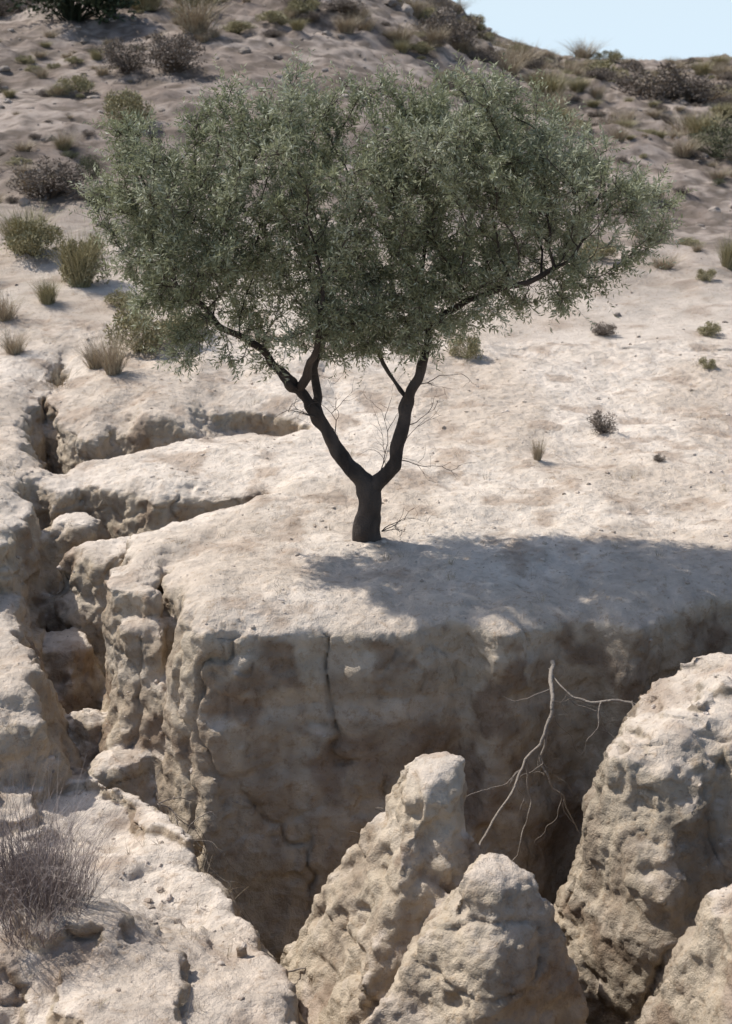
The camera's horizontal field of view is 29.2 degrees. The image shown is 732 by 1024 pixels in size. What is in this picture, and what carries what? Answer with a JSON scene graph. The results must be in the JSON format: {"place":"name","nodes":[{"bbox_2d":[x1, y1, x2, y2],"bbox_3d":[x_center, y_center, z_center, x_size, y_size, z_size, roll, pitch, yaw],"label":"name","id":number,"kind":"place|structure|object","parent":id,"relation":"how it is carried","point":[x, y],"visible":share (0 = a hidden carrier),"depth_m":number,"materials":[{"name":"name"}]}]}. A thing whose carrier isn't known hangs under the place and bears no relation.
{"place":"outdoors","nodes":[
{"label":"outdoors","id":0,"kind":"place"},
{"bbox_2d":[41,223,113,287],"bbox_3d":[-3.658,-3.260,17.875,0.966,0.818,1.089,-6,19,-17],"label":"desert shrub","id":1,"kind":"object","parent":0,"point":[81,282],"visible":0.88,"depth_m":17.78,"materials":[{"name":"green plant"}]},
{"bbox_2d":[70,186,109,204],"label":"desert shrub","id":2,"kind":"object","parent":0,"point":[79,196],"visible":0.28,"depth_m":21.06,"materials":[{"name":"plant"}]},
{"bbox_2d":[0,317,731,1023],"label":"eroded ground","id":3,"kind":"structure","parent":0,"point":[312,732],"depth_m":9.47,"materials":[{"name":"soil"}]},
{"bbox_2d":[0,322,45,354],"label":"grass tuft","id":4,"kind":"object","parent":3,"relation":"on","point":[9,347],"visible":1,"depth_m":15.56,"materials":[{"name":"beige plant"}]},
{"bbox_2d":[24,365,84,390],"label":"grass tuft","id":5,"kind":"object","parent":3,"relation":"on","point":[58,383],"visible":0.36,"depth_m":15.08,"materials":[{"name":"plant"}]},
{"bbox_2d":[0,744,137,951],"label":"dead grass tussock","id":6,"kind":"object","parent":3,"relation":"on","point":[22,876],"visible":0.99,"depth_m":7.47,"materials":[{"name":"grey plant"}]},
{"bbox_2d":[66,334,121,369],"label":"grass tuft","id":7,"kind":"object","parent":3,"relation":"on","point":[93,362],"visible":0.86,"depth_m":15.29,"materials":[{"name":"beige plant"}]},
{"bbox_2d":[81,322,141,375],"bbox_3d":[-2.705,-1.744,14.958,0.746,0.578,0.775,-8,20,-24],"label":"grass tuft","id":8,"kind":"object","parent":3,"relation":"on","point":[111,363],"visible":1,"depth_m":14.94,"materials":[{"name":"beige plant"}]},
{"bbox_2d":[102,304,172,358],"bbox_3d":[-2.546,-2.060,15.772,0.853,0.589,0.781,17,24,42],"label":"desert shrub","id":9,"kind":"object","parent":3,"relation":"on","point":[149,339],"visible":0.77,"depth_m":15.63,"materials":[{"name":"green plant"}]},
{"bbox_2d":[156,309,207,340],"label":"desert shrub","id":10,"kind":"object","parent":3,"relation":"on","point":[167,321],"visible":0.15,"depth_m":15.92,"materials":[{"name":"green plant"}]},
{"bbox_2d":[155,770,382,972],"bbox_3d":[-0.569,2.514,8.844,1.684,1.321,1.486,0,18,0],"label":"exposed root","id":11,"kind":"object","parent":3,"relation":"on","point":[176,815],"visible":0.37,"depth_m":9.07,"materials":[{"name":"brown plant"}]},
{"bbox_2d":[0,311,731,1020],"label":"gravel stones","id":12,"kind":"object","parent":3,"relation":"on","point":[170,897],"visible":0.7,"depth_m":10.56,"materials":[{"name":"beige stone"}]},
{"bbox_2d":[61,41,696,542],"bbox_3d":[0.072,-1.475,10.283,4.491,3.729,1.994,0,18,0],"label":"olive tree","id":13,"kind":"object","parent":3,"relation":"on","point":[161,227],"visible":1,"depth_m":9.84,"materials":[{"name":"green plant"}]},
{"bbox_2d":[446,333,483,360],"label":"desert shrub","id":14,"kind":"object","parent":3,"relation":"on","point":[471,351],"visible":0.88,"depth_m":15.95,"materials":[{"name":"green plant"}]},
{"bbox_2d":[525,431,550,460],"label":"grass tuft","id":15,"kind":"object","parent":3,"relation":"on","point":[537,453],"visible":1,"depth_m":12.68,"materials":[{"name":"plant"}]},
{"bbox_2d":[466,660,635,860],"bbox_3d":[1.235,1.797,8.946,1.497,1.434,1.085,0,18,0],"label":"exposed root","id":16,"kind":"object","parent":3,"relation":"on","point":[552,703],"visible":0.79,"depth_m":8.92,"materials":[{"name":"beige plant"}]},
{"bbox_2d":[587,409,618,434],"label":"desert shrub","id":17,"kind":"object","parent":3,"relation":"on","point":[600,426],"visible":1,"depth_m":13.62,"materials":[{"name":"grey plant"}]},
{"bbox_2d":[651,452,666,461],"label":"desert shrub","id":18,"kind":"object","parent":3,"relation":"on","point":[658,458],"visible":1,"depth_m":12.71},
{"bbox_2d":[699,357,716,369],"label":"desert shrub","id":19,"kind":"object","parent":3,"relation":"on","point":[712,364],"visible":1,"depth_m":15.61,"materials":[{"name":"green plant"}]},
{"bbox_2d":[0,0,731,342],"bbox_3d":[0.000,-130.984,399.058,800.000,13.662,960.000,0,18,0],"label":"ground","id":20,"kind":"structure","parent":0,"point":[680,302],"depth_m":26.93,"materials":[{"name":"soil"}]},
{"bbox_2d":[0,287,42,321],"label":"desert shrub","id":21,"kind":"object","parent":20,"relation":"on","point":[7,314],"visible":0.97,"depth_m":16.61,"materials":[{"name":"beige plant"}]},
{"bbox_2d":[0,199,62,253],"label":"desert shrub","id":22,"kind":"object","parent":20,"relation":"on","point":[7,229],"visible":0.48,"depth_m":18.86,"materials":[{"name":"green plant"}]},
{"bbox_2d":[0,214,65,260],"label":"desert shrub","id":23,"kind":"object","parent":20,"relation":"on","point":[33,238],"visible":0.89,"depth_m":18.63,"materials":[{"name":"green plant"}]},
{"bbox_2d":[28,275,63,304],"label":"desert shrub","id":24,"kind":"object","parent":20,"relation":"on","point":[46,297],"visible":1,"depth_m":17.17,"materials":[{"name":"green plant"}]},
{"bbox_2d":[6,155,93,201],"bbox_3d":[-4.827,-5.067,21.335,1.355,0.692,1.269,-11,21,-31],"label":"desert shrub","id":25,"kind":"object","parent":20,"relation":"on","point":[50,192],"visible":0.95,"depth_m":21.18,"materials":[{"name":"plant"}]},
{"bbox_2d":[6,0,140,24],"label":"juniper bush","id":26,"kind":"object","parent":20,"relation":"on","point":[71,10],"visible":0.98,"depth_m":34.09,"materials":[{"name":"green plant"}]},
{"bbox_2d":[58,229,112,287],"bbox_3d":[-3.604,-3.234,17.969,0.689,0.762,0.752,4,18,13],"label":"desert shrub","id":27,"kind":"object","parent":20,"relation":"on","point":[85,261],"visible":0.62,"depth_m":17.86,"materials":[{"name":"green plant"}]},
{"bbox_2d":[76,154,102,180],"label":"desert shrub","id":28,"kind":"object","parent":20,"relation":"on","point":[90,162],"visible":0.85,"depth_m":22.83,"materials":[{"name":"green plant"}]},
{"bbox_2d":[103,289,131,309],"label":"desert shrub","id":29,"kind":"object","parent":20,"relation":"on","point":[117,301],"visible":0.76,"depth_m":17.19,"materials":[{"name":"green plant"}]},
{"bbox_2d":[97,36,151,73],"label":"desert shrub","id":30,"kind":"object","parent":20,"relation":"on","point":[126,64],"visible":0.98,"depth_m":29.38,"materials":[{"name":"brown plant"}]},
{"bbox_2d":[101,86,156,126],"bbox_3d":[-4.392,-7.476,25.950,1.103,0.762,1.011,9,20,26],"label":"desert shrub","id":31,"kind":"object","parent":20,"relation":"on","point":[134,101],"visible":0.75,"depth_m":25.77,"materials":[{"name":"green plant"}]},
{"bbox_2d":[140,29,206,73],"bbox_3d":[-4.061,-9.632,29.381,1.351,0.915,1.381,12,22,33],"label":"desert shrub","id":32,"kind":"object","parent":20,"relation":"on","point":[171,63],"visible":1,"depth_m":29.29,"materials":[{"name":"plant"}]},
{"bbox_2d":[0,0,731,269],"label":"hillside shrubs","id":33,"kind":"object","parent":20,"relation":"on","point":[519,56],"visible":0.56,"depth_m":36.50,"materials":[{"name":"green plant"}]},
{"bbox_2d":[0,0,731,329],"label":"hillside rocks","id":34,"kind":"object","parent":20,"relation":"on","point":[407,9],"visible":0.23,"depth_m":31.77,"materials":[{"name":"stone"}]},
{"bbox_2d":[410,2,480,46],"bbox_3d":[2.162,-13.846,40.128,2.068,1.316,2.208,-16,24,-40],"label":"desert shrub","id":35,"kind":"object","parent":20,"relation":"on","point":[457,30],"visible":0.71,"depth_m":39.94,"materials":[{"name":"green plant"}]},
{"bbox_2d":[589,321,618,337],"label":"desert shrub","id":36,"kind":"object","parent":20,"relation":"on","point":[603,330],"visible":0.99,"depth_m":17.09,"materials":[{"name":"plant"}]},
{"bbox_2d":[580,59,628,77],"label":"desert shrub","id":37,"kind":"object","parent":20,"relation":"on","point":[603,63],"visible":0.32,"depth_m":48.29,"materials":[{"name":"green plant"}]},
{"bbox_2d":[610,62,698,99],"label":"desert shrub","id":38,"kind":"object","parent":20,"relation":"on","point":[649,92],"visible":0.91,"depth_m":40.73,"materials":[{"name":"brown plant"}]},
{"bbox_2d":[655,75,729,103],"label":"desert shrub","id":39,"kind":"object","parent":20,"relation":"on","point":[694,92],"visible":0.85,"depth_m":40.76,"materials":[{"name":"plant"}]},
{"bbox_2d":[695,268,716,281],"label":"desert shrub","id":40,"kind":"object","parent":20,"relation":"on","point":[709,273],"visible":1,"depth_m":19.40,"materials":[{"name":"plant"}]},
{"bbox_2d":[687,116,731,159],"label":"desert shrub","id":41,"kind":"object","parent":20,"relation":"on","point":[726,140],"visible":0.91,"depth_m":29.40,"materials":[{"name":"green plant"}]},
{"bbox_2d":[696,321,722,337],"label":"desert shrub","id":42,"kind":"object","parent":20,"relation":"on","point":[710,329],"visible":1,"depth_m":17.09,"materials":[{"name":"green plant"}]},
{"bbox_2d":[713,232,731,270],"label":"desert shrub","id":43,"kind":"object","parent":20,"relation":"on","point":[726,256],"visible":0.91,"depth_m":20.11,"materials":[{"name":"plant"}]},
{"bbox_2d":[454,0,731,60],"label":"sky","id":44,"kind":"structure","parent":0,"point":[645,29],"materials":[{"name":"blue"}]}
]}

